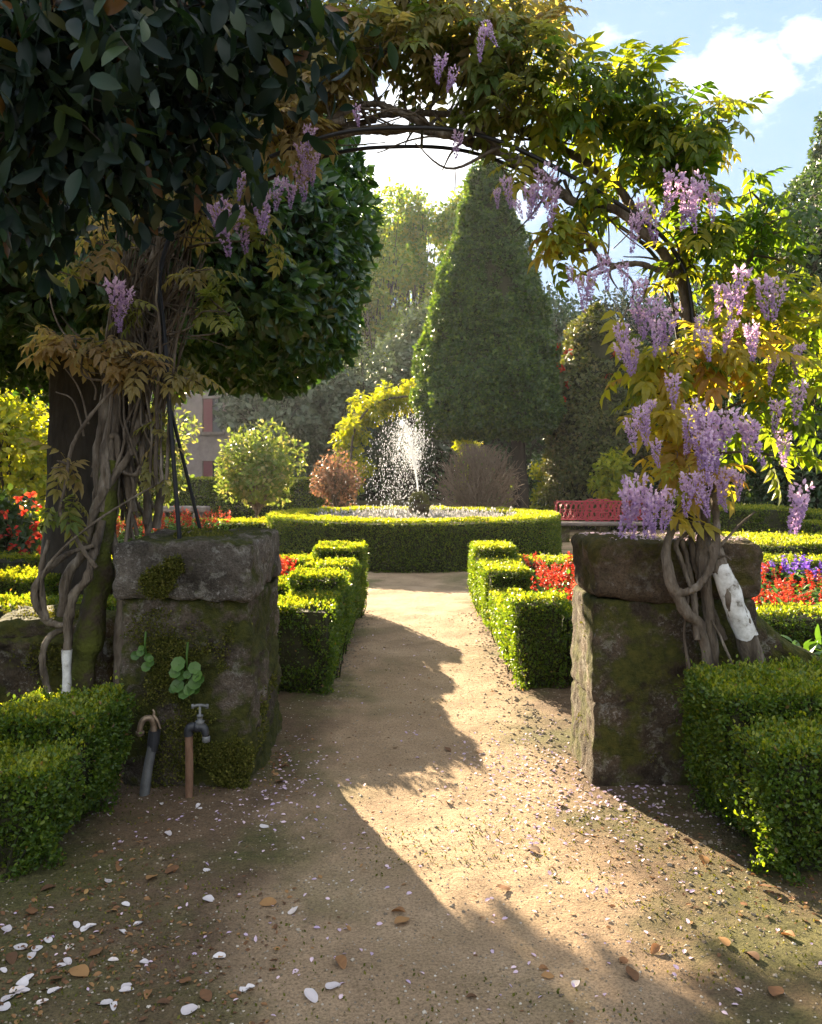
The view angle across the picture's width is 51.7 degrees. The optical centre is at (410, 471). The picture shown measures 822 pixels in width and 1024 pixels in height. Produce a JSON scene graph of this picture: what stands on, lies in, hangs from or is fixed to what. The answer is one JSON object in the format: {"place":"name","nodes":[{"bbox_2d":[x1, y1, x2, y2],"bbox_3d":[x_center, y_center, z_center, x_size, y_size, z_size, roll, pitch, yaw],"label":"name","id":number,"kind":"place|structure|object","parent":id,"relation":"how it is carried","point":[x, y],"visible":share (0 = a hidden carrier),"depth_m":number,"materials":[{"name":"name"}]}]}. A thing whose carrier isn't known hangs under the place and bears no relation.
{"place":"outdoors","nodes":[
{"label":"outdoors","id":0,"kind":"place"},
{"bbox_2d":[11,500,500,507],"bbox_3d":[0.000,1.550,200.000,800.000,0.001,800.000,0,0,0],"label":"ground","id":1,"kind":"structure","parent":0,"point":[383,502],"depth_m":41.73,"materials":[{"name":"soil"}]},
{"bbox_2d":[0,388,48,524],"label":"garden shrub","id":2,"kind":"object","parent":1,"relation":"on","point":[27,468],"visible":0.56,"depth_m":13.33,"materials":[{"name":"green plant"}]},
{"bbox_2d":[3,381,48,503],"bbox_3d":[-17.788,-2.672,38.529,7.871,8.642,6.670,0,0,0],"label":"garden tree","id":3,"kind":"object","parent":1,"relation":"on","point":[47,409],"visible":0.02,"depth_m":36.38,"materials":[{"name":"green plant"}]},
{"bbox_2d":[0,603,115,706],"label":"garden wall","id":4,"kind":"structure","parent":1,"relation":"on","point":[24,631],"depth_m":4.66,"materials":[{"name":"stone"}]},
{"bbox_2d":[119,402,202,518],"bbox_3d":[-5.420,0.048,16.955,2.298,3.116,1.984,0,0,-42],"label":"garden shrub","id":5,"kind":"object","parent":1,"relation":"on","point":[180,472],"visible":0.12,"depth_m":17.14,"materials":[{"name":"green plant"}]},
{"bbox_2d":[128,389,258,476],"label":"stone house","id":6,"kind":"structure","parent":1,"relation":"on","point":[204,450],"depth_m":38.00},
{"bbox_2d":[199,399,224,434],"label":"window","id":7,"kind":"structure","parent":6,"relation":"in","point":[210,427],"depth_m":38.10,"materials":[{"name":"wood"}]},
{"bbox_2d":[203,461,221,476],"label":"window","id":8,"kind":"structure","parent":6,"relation":"in","point":[208,466],"depth_m":38.10,"materials":[{"name":"wood"}]},
{"bbox_2d":[117,476,332,519],"bbox_3d":[-6.398,0.825,26.449,8.396,1.489,1.122,0,0,0],"label":"box hedge","id":9,"kind":"object","parent":1,"relation":"on","point":[206,494],"visible":0.22,"depth_m":26.03,"materials":[{"name":"plant"}]},
{"bbox_2d":[213,417,308,517],"bbox_3d":[-3.437,0.183,18.927,1.884,2.843,2.337,0,0,-42],"label":"garden shrub","id":10,"kind":"object","parent":1,"relation":"on","point":[263,465],"visible":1,"depth_m":18.68,"materials":[{"name":"green plant"}]},
{"bbox_2d":[212,379,337,476],"bbox_3d":[-5.689,-2.199,35.987,5.118,7.604,5.622,0,0,0],"label":"garden tree","id":11,"kind":"object","parent":1,"relation":"on","point":[298,423],"visible":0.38,"depth_m":34.73,"materials":[{"name":"green plant"}]},
{"bbox_2d":[309,447,365,507],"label":"garden shrub","id":12,"kind":"object","parent":1,"relation":"on","point":[331,480],"visible":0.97,"depth_m":21.35,"materials":[{"name":"brown plant"}]},
{"bbox_2d":[296,325,405,506],"bbox_3d":[-3.381,-2.695,37.997,6.436,8.608,6.038,0,0,0],"label":"garden tree","id":13,"kind":"object","parent":1,"relation":"on","point":[334,409],"visible":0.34,"depth_m":37.02,"materials":[{"name":"green plant"}]},
{"bbox_2d":[343,190,421,382],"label":"garden tree","id":14,"kind":"object","parent":1,"relation":"on","point":[378,322],"visible":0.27,"depth_m":53.04,"materials":[{"name":"green plant"}]},
{"bbox_2d":[45,434,731,500],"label":"tall hedge","id":15,"kind":"object","parent":1,"relation":"on","point":[534,444],"visible":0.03,"depth_m":46.03,"materials":[{"name":"green plant"}]},
{"bbox_2d":[356,291,456,503],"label":"garden tree","id":16,"kind":"object","parent":1,"relation":"on","point":[399,352],"visible":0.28,"depth_m":40.34,"materials":[{"name":"green plant"}]},
{"bbox_2d":[373,159,447,317],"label":"garden tree","id":17,"kind":"object","parent":1,"relation":"on","point":[415,227],"visible":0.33,"depth_m":56.84,"materials":[{"name":"green plant"}]},
{"bbox_2d":[416,156,472,307],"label":"garden tree","id":18,"kind":"object","parent":1,"relation":"on","point":[447,216],"visible":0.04,"depth_m":55.99,"materials":[{"name":"green plant"}]},
{"bbox_2d":[527,447,545,505],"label":"garden shrub","id":19,"kind":"object","parent":1,"relation":"on","point":[538,458],"visible":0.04,"depth_m":25.27,"materials":[{"name":"green plant"}]},
{"bbox_2d":[527,460,555,505],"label":"garden shrub","id":20,"kind":"object","parent":1,"relation":"on","point":[534,471],"visible":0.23,"depth_m":23.96,"materials":[{"name":"green plant"}]},
{"bbox_2d":[528,277,586,463],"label":"garden tree","id":21,"kind":"object","parent":1,"relation":"on","point":[557,325],"visible":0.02,"depth_m":46.62,"materials":[{"name":"green plant"}]},
{"bbox_2d":[556,286,665,361],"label":"garden tree","id":22,"kind":"object","parent":1,"relation":"on","point":[624,305],"visible":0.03,"depth_m":43.16,"materials":[{"name":"green plant"}]},
{"bbox_2d":[586,446,637,531],"bbox_3d":[4.904,0.490,20.553,1.278,2.227,1.358,0,0,0],"label":"garden shrub","id":23,"kind":"object","parent":1,"relation":"on","point":[609,475],"visible":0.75,"depth_m":20.35,"materials":[{"name":"green plant"}]},
{"bbox_2d":[503,497,731,507],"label":"box hedge","id":24,"kind":"object","parent":1,"relation":"on","point":[675,500],"visible":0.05,"depth_m":26.04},
{"bbox_2d":[584,251,727,409],"bbox_3d":[10.017,-3.487,28.050,7.630,10.094,5.528,0,0,26],"label":"bare tree","id":25,"kind":"object","parent":1,"relation":"on","point":[649,339],"visible":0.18,"depth_m":27.63,"materials":[{"name":"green plant"}]},
{"bbox_2d":[624,268,720,496],"bbox_3d":[13.133,-3.899,39.715,6.638,11.262,8.003,0,0,-21],"label":"garden tree","id":26,"kind":"object","parent":1,"relation":"on","point":[646,343],"visible":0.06,"depth_m":39.34,"materials":[{"name":"green plant"}]},
{"bbox_2d":[674,281,737,432],"bbox_3d":[14.402,-3.765,35.750,6.976,10.791,6.412,0,0,0],"label":"garden tree","id":27,"kind":"object","parent":1,"relation":"on","point":[707,319],"visible":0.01,"depth_m":36.01,"materials":[{"name":"green plant"}]},
{"bbox_2d":[714,155,821,508],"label":"yew topiary","id":28,"kind":"object","parent":1,"relation":"on","point":[758,487],"visible":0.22,"depth_m":17.43,"materials":[{"name":"green plant"}]},
{"bbox_2d":[756,614,821,677],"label":"rock","id":29,"kind":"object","parent":1,"relation":"on","point":[769,637],"depth_m":4.22,"materials":[{"name":"stone"}]},
{"bbox_2d":[802,111,821,192],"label":"cypress tree","id":30,"kind":"object","parent":1,"relation":"on","point":[814,153],"visible":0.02,"depth_m":29.98,"materials":[{"name":"green plant"}]},
{"bbox_2d":[0,530,821,1023],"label":"path","id":31,"kind":"structure","parent":0,"point":[426,604],"depth_m":3.15,"materials":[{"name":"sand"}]},
{"bbox_2d":[5,951,17,964],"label":"fallen leaf","id":32,"kind":"object","parent":31,"relation":"on","point":[11,957],"visible":1,"depth_m":2.64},
{"bbox_2d":[0,548,39,570],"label":"box hedge","id":33,"kind":"object","parent":31,"relation":"on","point":[26,559],"visible":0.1,"depth_m":8.05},
{"bbox_2d":[16,976,28,985],"bbox_3d":[-1.152,1.515,2.518,0.041,0.010,0.033,4,14,29],"label":"fallen petal","id":34,"kind":"object","parent":31,"relation":"on","point":[25,981],"visible":1,"depth_m":2.52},
{"bbox_2d":[0,564,60,602],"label":"box hedge","id":35,"kind":"object","parent":31,"relation":"on","point":[19,582],"visible":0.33,"depth_m":6.80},
{"bbox_2d":[0,670,144,881],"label":"box hedge","id":36,"kind":"object","parent":31,"relation":"on","point":[61,761],"visible":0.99,"depth_m":3.50,"materials":[{"name":"green plant"}]},
{"bbox_2d":[69,964,88,975],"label":"fallen leaf","id":37,"kind":"object","parent":31,"relation":"on","point":[81,970],"visible":1,"depth_m":2.57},
{"bbox_2d":[23,511,268,552],"bbox_3d":[-4.999,1.140,16.741,5.187,0.860,4.654,0,0,0],"label":"box hedge","id":38,"kind":"object","parent":31,"relation":"on","point":[239,522],"visible":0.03,"depth_m":14.54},
{"bbox_2d":[136,709,160,796],"bbox_3d":[-1.243,1.353,4.010,0.115,0.460,0.060,0,0,-22],"label":"water tap","id":39,"kind":"object","parent":31,"relation":"on","point":[154,733],"visible":0.96,"depth_m":3.99,"materials":[{"name":"grey metal"}]},
{"bbox_2d":[164,506,194,528],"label":"salvia plant","id":40,"kind":"object","parent":31,"relation":"on","point":[174,517],"visible":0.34,"depth_m":13.80,"materials":[{"name":"red plant"}]},
{"bbox_2d":[0,538,369,695],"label":"box hedge","id":41,"kind":"object","parent":31,"relation":"on","point":[322,593],"visible":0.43,"depth_m":6.04,"materials":[{"name":"green plant"}]},
{"bbox_2d":[163,506,209,518],"bbox_3d":[-6.777,1.284,24.951,1.654,0.577,0.513,0,0,0],"label":"stone bench","id":42,"kind":"object","parent":31,"relation":"on","point":[200,509],"visible":0.39,"depth_m":24.71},
{"bbox_2d":[170,509,207,528],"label":"salvia plant","id":43,"kind":"object","parent":31,"relation":"on","point":[186,520],"visible":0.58,"depth_m":12.95,"materials":[{"name":"red plant"}]},
{"bbox_2d":[181,1004,197,1014],"bbox_3d":[-0.626,1.519,2.397,0.047,0.007,0.034,-3,13,-39],"label":"fallen petal","id":44,"kind":"object","parent":31,"relation":"on","point":[187,1009],"visible":1,"depth_m":2.40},
{"bbox_2d":[184,704,209,797],"bbox_3d":[-1.000,1.333,3.970,0.123,0.495,0.052,0,0,0],"label":"water tap","id":45,"kind":"object","parent":31,"relation":"on","point":[198,725],"visible":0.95,"depth_m":3.95,"materials":[{"name":"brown metal"}]},
{"bbox_2d":[112,526,282,788],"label":"stone pillar","id":46,"kind":"structure","parent":31,"relation":"on","point":[210,596],"depth_m":4.10,"materials":[{"name":"stone"}]},
{"bbox_2d":[130,632,153,671],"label":"pennywort","id":47,"kind":"object","parent":46,"relation":"attached to","point":[148,659],"visible":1,"depth_m":4.04,"materials":[{"name":"green plant"}]},
{"bbox_2d":[169,642,203,698],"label":"pennywort","id":48,"kind":"object","parent":46,"relation":"attached to","point":[193,684],"visible":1,"depth_m":4.04,"materials":[{"name":"green plant"}]},
{"bbox_2d":[148,125,698,538],"bbox_3d":[0.111,-0.702,4.600,3.148,2.150,0.521,0,0,0],"label":"arch frame","id":49,"kind":"object","parent":46,"relation":"on","point":[172,422],"visible":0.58,"depth_m":4.34,"materials":[{"name":"black metal"}]},
{"bbox_2d":[16,0,422,753],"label":"wisteria","id":50,"kind":"object","parent":49,"relation":"attached to","point":[126,358],"visible":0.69,"depth_m":4.36,"materials":[{"name":"brown plant"}]},
{"bbox_2d":[0,0,398,303],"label":"magnolia tree","id":51,"kind":"object","parent":31,"relation":"on","point":[85,72],"visible":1,"depth_m":3.24,"materials":[{"name":"green plant"}]},
{"bbox_2d":[200,989,211,1001],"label":"fallen leaf","id":52,"kind":"object","parent":31,"relation":"on","point":[206,994],"visible":1,"depth_m":2.46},
{"bbox_2d":[195,505,221,527],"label":"salvia plant","id":53,"kind":"object","parent":31,"relation":"on","point":[208,519],"visible":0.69,"depth_m":13.72,"materials":[{"name":"red plant"}]},
{"bbox_2d":[208,510,231,529],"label":"salvia plant","id":54,"kind":"object","parent":31,"relation":"on","point":[217,520],"visible":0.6,"depth_m":14.01,"materials":[{"name":"red plant"}]},
{"bbox_2d":[259,897,276,905],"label":"fallen leaf","id":55,"kind":"object","parent":31,"relation":"on","point":[268,901],"visible":1,"depth_m":2.99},
{"bbox_2d":[304,988,317,1002],"bbox_3d":[-0.289,1.511,2.451,0.031,0.010,0.057,-12,23,-39],"label":"fallen petal","id":56,"kind":"object","parent":31,"relation":"on","point":[311,994],"visible":1,"depth_m":2.45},
{"bbox_2d":[325,982,340,988],"bbox_3d":[-0.229,1.511,2.495,0.047,0.007,0.034,3,-2,-32],"label":"fallen petal","id":57,"kind":"object","parent":31,"relation":"on","point":[330,985],"visible":1,"depth_m":2.50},
{"bbox_2d":[334,955,346,968],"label":"fallen leaf","id":58,"kind":"object","parent":31,"relation":"on","point":[341,960],"visible":1,"depth_m":2.61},
{"bbox_2d":[394,916,409,923],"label":"fallen leaf","id":59,"kind":"object","parent":31,"relation":"on","point":[399,919],"visible":1,"depth_m":2.87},
{"bbox_2d":[328,378,484,505],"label":"wisteria arch","id":60,"kind":"structure","parent":31,"relation":"on","point":[385,406],"depth_m":24.33,"materials":[{"name":"yellow plant"}]},
{"bbox_2d":[0,616,821,1023],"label":"leaf litter","id":61,"kind":"object","parent":31,"relation":"on","point":[154,966],"visible":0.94,"depth_m":2.83,"materials":[{"name":"plant"}]},
{"bbox_2d":[0,670,821,1023],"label":"ground moss","id":62,"kind":"object","parent":31,"relation":"on","point":[382,876],"visible":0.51,"depth_m":2.94,"materials":[{"name":"plant"}]},
{"bbox_2d":[0,530,821,1015],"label":"wisteria petals","id":63,"kind":"object","parent":31,"relation":"on","point":[490,814],"visible":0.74,"depth_m":3.79,"materials":[{"name":"plant"}]},
{"bbox_2d":[265,505,561,572],"bbox_3d":[0.043,1.113,15.418,5.349,0.884,5.343,0,0,0],"label":"box hedge","id":64,"kind":"object","parent":31,"relation":"on","point":[424,545],"visible":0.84,"depth_m":13.09,"materials":[{"name":"plant"}]},
{"bbox_2d":[432,443,527,509],"bbox_3d":[1.622,0.427,19.964,2.411,2.262,2.436,0,0,0],"label":"bare bush","id":65,"kind":"object","parent":31,"relation":"on","point":[474,494],"visible":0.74,"depth_m":19.73,"materials":[{"name":"brown plant"}]},
{"bbox_2d":[408,157,567,508],"bbox_3d":[1.986,-3.473,21.992,4.141,10.052,4.104,0,0,0],"label":"cone topiary","id":66,"kind":"object","parent":31,"relation":"on","point":[485,369],"visible":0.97,"depth_m":20.82,"materials":[{"name":"green plant"}]},
{"bbox_2d":[307,0,821,668],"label":"wisteria","id":67,"kind":"object","parent":31,"relation":"on","point":[671,158],"visible":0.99,"depth_m":4.21,"materials":[{"name":"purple plant"}]},
{"bbox_2d":[537,301,659,521],"bbox_3d":[4.981,-1.593,22.584,3.275,5.903,3.298,0,0,0],"label":"camellia tree","id":68,"kind":"object","parent":31,"relation":"on","point":[581,438],"visible":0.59,"depth_m":21.59,"materials":[{"name":"green plant"}]},
{"bbox_2d":[554,499,647,542],"bbox_3d":[4.181,1.083,18.534,2.041,0.987,0.431,0,0,0],"label":"garden bench","id":69,"kind":"object","parent":31,"relation":"on","point":[602,526],"visible":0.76,"depth_m":18.72,"materials":[{"name":"wood"}]},
{"bbox_2d":[529,505,693,529],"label":"box hedge","id":70,"kind":"object","parent":31,"relation":"on","point":[546,507],"visible":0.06,"depth_m":22.25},
{"bbox_2d":[626,965,638,980],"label":"fallen leaf","id":71,"kind":"object","parent":31,"relation":"on","point":[632,973],"visible":1,"depth_m":2.56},
{"bbox_2d":[466,539,821,690],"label":"box hedge","id":72,"kind":"object","parent":31,"relation":"on","point":[531,632],"visible":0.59,"depth_m":6.08,"materials":[{"name":"green plant"}]},
{"bbox_2d":[650,943,661,954],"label":"fallen leaf","id":73,"kind":"object","parent":31,"relation":"on","point":[655,948],"visible":1,"depth_m":2.71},
{"bbox_2d":[570,531,763,785],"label":"stone pillar","id":74,"kind":"structure","parent":31,"relation":"on","point":[627,652],"depth_m":4.14,"materials":[{"name":"stone"}]},
{"bbox_2d":[718,937,730,945],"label":"fallen leaf","id":75,"kind":"object","parent":31,"relation":"on","point":[725,941],"visible":1,"depth_m":2.73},
{"bbox_2d":[671,642,821,887],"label":"box hedge","id":76,"kind":"object","parent":31,"relation":"on","point":[752,732],"visible":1,"depth_m":3.44,"materials":[{"name":"green plant"}]},
{"bbox_2d":[694,502,803,533],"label":"box hedge","id":77,"kind":"object","parent":31,"relation":"on","point":[767,517],"visible":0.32,"depth_m":14.64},
{"bbox_2d":[720,529,821,559],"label":"box hedge","id":78,"kind":"object","parent":31,"relation":"on","point":[806,543],"visible":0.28,"depth_m":9.79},
{"bbox_2d":[768,986,783,995],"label":"fallen leaf","id":79,"kind":"object","parent":31,"relation":"on","point":[775,990],"visible":1,"depth_m":2.47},
{"bbox_2d":[781,635,821,656],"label":"leafy plant","id":80,"kind":"object","parent":31,"relation":"on","point":[808,645],"visible":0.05,"depth_m":5.18,"materials":[{"name":"green plant"}]},
{"bbox_2d":[800,507,821,533],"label":"box hedge","id":81,"kind":"object","parent":31,"relation":"on","point":[812,521],"visible":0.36,"depth_m":14.22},
{"bbox_2d":[814,624,821,656],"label":"leafy plant","id":82,"kind":"object","parent":31,"relation":"on","point":[818,636],"visible":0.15,"depth_m":5.54,"materials":[{"name":"green plant"}]},
{"bbox_2d":[293,0,821,331],"label":"sky","id":83,"kind":"structure","parent":0,"point":[749,48],"materials":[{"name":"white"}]},
{"bbox_2d":[551,651,570,681],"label":"bed soil","id":84,"kind":"structure","parent":0,"point":[564,676],"depth_m":6.20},
{"bbox_2d":[523,551,542,591],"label":"salvia plant","id":85,"kind":"object","parent":84,"relation":"on","point":[528,564],"visible":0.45,"depth_m":8.61,"materials":[{"name":"red plant"}]},
{"bbox_2d":[522,560,555,591],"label":"salvia plant","id":86,"kind":"object","parent":84,"relation":"on","point":[538,577],"visible":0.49,"depth_m":7.89,"materials":[{"name":"red plant"}]},
{"bbox_2d":[530,569,565,595],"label":"salvia plant","id":87,"kind":"object","parent":84,"relation":"on","point":[548,583],"visible":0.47,"depth_m":7.39,"materials":[{"name":"red plant"}]},
{"bbox_2d":[539,564,570,594],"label":"salvia plant","id":88,"kind":"object","parent":84,"relation":"on","point":[559,575],"visible":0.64,"depth_m":7.09,"materials":[{"name":"red plant"}]},
{"bbox_2d":[544,551,574,595],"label":"salvia plant","id":89,"kind":"object","parent":84,"relation":"on","point":[570,565],"visible":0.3,"depth_m":8.15,"materials":[{"name":"red plant"}]},
{"bbox_2d":[553,580,574,600],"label":"salvia plant","id":90,"kind":"object","parent":84,"relation":"on","point":[570,593],"visible":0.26,"depth_m":6.50,"materials":[{"name":"red plant"}]},
{"bbox_2d":[757,589,789,605],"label":"salvia plant","id":91,"kind":"object","parent":84,"relation":"on","point":[768,594],"visible":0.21,"depth_m":7.12,"materials":[{"name":"red plant"}]},
{"bbox_2d":[761,555,807,600],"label":"pansy plant","id":92,"kind":"object","parent":84,"relation":"on","point":[788,567],"visible":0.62,"depth_m":8.69,"materials":[{"name":"purple plant"}]},
{"bbox_2d":[761,561,807,596],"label":"salvia plant","id":93,"kind":"object","parent":84,"relation":"on","point":[774,574],"visible":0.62,"depth_m":8.54,"materials":[{"name":"red plant"}]},
{"bbox_2d":[761,573,815,601],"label":"salvia plant","id":94,"kind":"object","parent":84,"relation":"on","point":[812,586],"visible":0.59,"depth_m":7.71,"materials":[{"name":"red plant"}]},
{"bbox_2d":[767,591,811,605],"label":"salvia plant","id":95,"kind":"object","parent":84,"relation":"on","point":[807,598],"visible":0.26,"depth_m":7.11,"materials":[{"name":"red plant"}]},
{"bbox_2d":[772,578,817,604],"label":"salvia plant","id":96,"kind":"object","parent":84,"relation":"on","point":[777,586],"visible":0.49,"depth_m":7.58,"materials":[{"name":"red plant"}]},
{"bbox_2d":[773,577,816,601],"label":"salvia plant","id":97,"kind":"object","parent":84,"relation":"on","point":[798,585],"visible":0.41,"depth_m":8.04,"materials":[{"name":"red plant"}]},
{"bbox_2d":[772,554,821,599],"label":"pansy plant","id":98,"kind":"object","parent":84,"relation":"on","point":[793,569],"visible":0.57,"depth_m":8.71,"materials":[{"name":"purple plant"}]},
{"bbox_2d":[774,587,819,605],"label":"salvia plant","id":99,"kind":"object","parent":84,"relation":"on","point":[786,598],"visible":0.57,"depth_m":6.80,"materials":[{"name":"red plant"}]},
{"bbox_2d":[799,569,820,603],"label":"salvia plant","id":100,"kind":"object","parent":84,"relation":"on","point":[818,577],"visible":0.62,"depth_m":8.31,"materials":[{"name":"red plant"}]},
{"bbox_2d":[799,566,821,601],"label":"pansy plant","id":101,"kind":"object","parent":84,"relation":"on","point":[815,573],"visible":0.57,"depth_m":8.49,"materials":[{"name":"purple plant"}]},
{"bbox_2d":[799,571,821,600],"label":"salvia plant","id":102,"kind":"object","parent":84,"relation":"on","point":[812,579],"visible":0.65,"depth_m":7.94,"materials":[{"name":"red plant"}]},
{"bbox_2d":[800,590,821,605],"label":"salvia plant","id":103,"kind":"object","parent":84,"relation":"on","point":[812,601],"visible":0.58,"depth_m":7.15,"materials":[{"name":"red plant"}]},
{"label":"bed soil","id":104,"kind":"structure","parent":0,"visible":0},
{"bbox_2d":[0,483,42,557],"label":"flowering bush","id":105,"kind":"object","parent":104,"relation":"on","point":[15,534],"visible":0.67,"depth_m":8.78,"materials":[{"name":"red plant"}]},
{"bbox_2d":[0,0,387,595],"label":"camellia tree","id":106,"kind":"object","parent":104,"relation":"on","point":[298,334],"visible":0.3,"depth_m":6.42,"materials":[{"name":"green plant"}]},
{"bbox_2d":[280,555,297,577],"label":"salvia plant","id":107,"kind":"object","parent":104,"relation":"on","point":[290,565],"visible":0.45,"depth_m":8.00,"materials":[{"name":"red plant"}]},
{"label":"ring bed soil","id":108,"kind":"structure","parent":0,"visible":0},
{"bbox_2d":[373,506,402,517],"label":"lavender plant","id":109,"kind":"object","parent":108,"relation":"on","point":[387,513],"visible":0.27,"depth_m":16.10,"materials":[{"name":"white plant"}]},
{"bbox_2d":[345,399,454,518],"bbox_3d":[-0.224,-0.214,15.330,2.200,2.855,2.301,0,0,-15],"label":"fountain","id":110,"kind":"object","parent":108,"relation":"on","point":[418,500],"visible":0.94,"depth_m":15.31,"materials":[{"name":"liquid"}]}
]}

